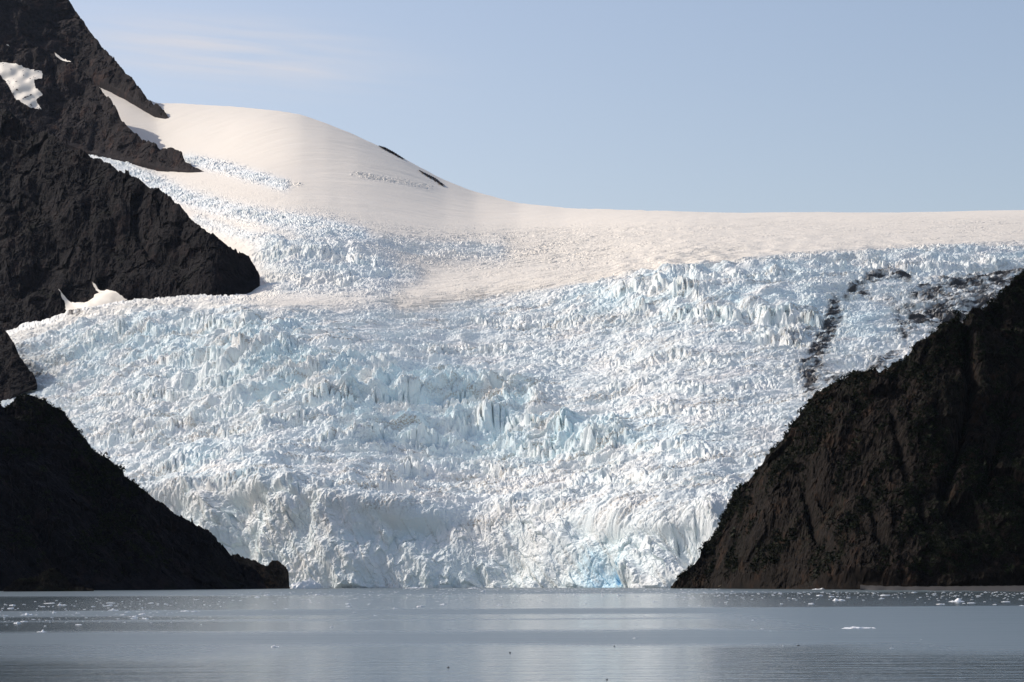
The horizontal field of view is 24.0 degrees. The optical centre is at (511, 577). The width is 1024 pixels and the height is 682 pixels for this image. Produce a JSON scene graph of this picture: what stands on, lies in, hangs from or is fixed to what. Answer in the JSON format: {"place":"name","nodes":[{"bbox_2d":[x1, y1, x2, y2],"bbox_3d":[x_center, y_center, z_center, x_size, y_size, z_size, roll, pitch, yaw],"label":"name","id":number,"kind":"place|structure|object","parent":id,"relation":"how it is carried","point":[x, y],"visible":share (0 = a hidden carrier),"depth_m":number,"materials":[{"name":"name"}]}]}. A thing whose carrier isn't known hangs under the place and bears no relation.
{"place":"outdoors","nodes":[
{"label":"outdoors","id":0,"kind":"place"},
{"bbox_2d":[0,327,36,401],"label":"rock knob","id":1,"kind":"object","parent":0,"point":[17,376],"visible":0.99,"depth_m":4576.59,"materials":[{"name":"grey stone"}]},
{"bbox_2d":[3,568,93,591],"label":"islet","id":2,"kind":"object","parent":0,"point":[58,584],"visible":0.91,"depth_m":2840.54,"materials":[{"name":"black stone"}]},
{"bbox_2d":[0,0,168,118],"bbox_3d":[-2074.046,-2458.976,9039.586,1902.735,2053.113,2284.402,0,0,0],"label":"mountain","id":3,"kind":"structure","parent":0,"point":[59,28],"depth_m":8719.23,"materials":[{"name":"grey stone"}]},
{"bbox_2d":[0,44,203,172],"bbox_3d":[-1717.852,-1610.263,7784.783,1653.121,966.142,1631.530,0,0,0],"label":"mountain","id":4,"kind":"structure","parent":0,"point":[69,104],"depth_m":7818.23,"materials":[{"name":"grey stone"}]},
{"bbox_2d":[0,109,259,330],"bbox_3d":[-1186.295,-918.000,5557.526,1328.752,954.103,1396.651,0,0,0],"label":"cliff","id":5,"kind":"structure","parent":0,"point":[79,228],"depth_m":5299.89,"materials":[{"name":"grey stone"}]},
{"bbox_2d":[0,395,266,590],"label":"headland","id":6,"kind":"structure","parent":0,"point":[200,557],"depth_m":3164.38,"materials":[{"name":"black stone"}]},
{"bbox_2d":[0,393,178,574],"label":"scrub","id":7,"kind":"object","parent":6,"relation":"on","point":[103,468],"visible":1,"depth_m":3193.54,"materials":[{"name":"green plant"}]},
{"bbox_2d":[231,554,289,588],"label":"rock outcrop","id":8,"kind":"object","parent":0,"point":[274,574],"visible":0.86,"depth_m":3329.22,"materials":[{"name":"grey stone"}]},
{"bbox_2d":[0,588,1023,681],"bbox_3d":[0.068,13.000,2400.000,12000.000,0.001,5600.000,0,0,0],"label":"water","id":9,"kind":"structure","parent":0,"point":[471,636],"depth_m":538.48,"materials":[{"name":"grey liquid"}]},
{"bbox_2d":[290,577,322,588],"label":"ice block","id":10,"kind":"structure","parent":9,"relation":"in","point":[309,583],"depth_m":3252.66,"materials":[{"name":"white ice"}]},
{"bbox_2d":[0,589,1023,622],"bbox_3d":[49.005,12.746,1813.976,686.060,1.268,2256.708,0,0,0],"label":"brash ice","id":11,"kind":"structure","parent":9,"relation":"on","point":[550,595],"depth_m":1819.17,"materials":[{"name":"white ice"}]},
{"bbox_2d":[842,626,875,628],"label":"ice floe","id":12,"kind":"object","parent":9,"relation":"on","point":[853,627],"visible":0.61,"depth_m":595.07,"materials":[{"name":"white ice"}]},
{"bbox_2d":[1,87,1023,587],"bbox_3d":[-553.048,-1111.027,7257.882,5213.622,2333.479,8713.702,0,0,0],"label":"glacier","id":13,"kind":"object","parent":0,"point":[393,371],"visible":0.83,"depth_m":4091.92,"materials":[{"name":"white ice"}]},
{"bbox_2d":[379,145,403,158],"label":"rock ledge","id":14,"kind":"object","parent":13,"relation":"on","point":[390,151],"visible":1,"depth_m":7135.90,"materials":[{"name":"black stone"}]},
{"bbox_2d":[419,170,443,184],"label":"rock ledge","id":15,"kind":"object","parent":13,"relation":"on","point":[435,179],"visible":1,"depth_m":6941.48,"materials":[{"name":"black stone"}]},
{"bbox_2d":[69,0,1023,212],"label":"sky","id":16,"kind":"structure","parent":0,"point":[724,106],"materials":[{"name":"blue"}]},
{"bbox_2d":[671,274,1023,589],"bbox_3d":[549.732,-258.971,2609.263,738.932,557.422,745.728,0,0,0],"label":"headland","id":17,"kind":"structure","parent":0,"point":[950,393],"depth_m":2432.56,"materials":[{"name":"brown stone"}]},
{"bbox_2d":[676,270,1023,582],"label":"scrub","id":18,"kind":"object","parent":17,"relation":"on","point":[729,511],"visible":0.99,"depth_m":2411.97,"materials":[{"name":"green plant"}]},
{"bbox_2d":[860,585,1023,591],"bbox_3d":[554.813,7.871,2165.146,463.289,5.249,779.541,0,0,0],"label":"beach","id":19,"kind":"structure","parent":0,"point":[1013,588],"depth_m":2188.48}
]}

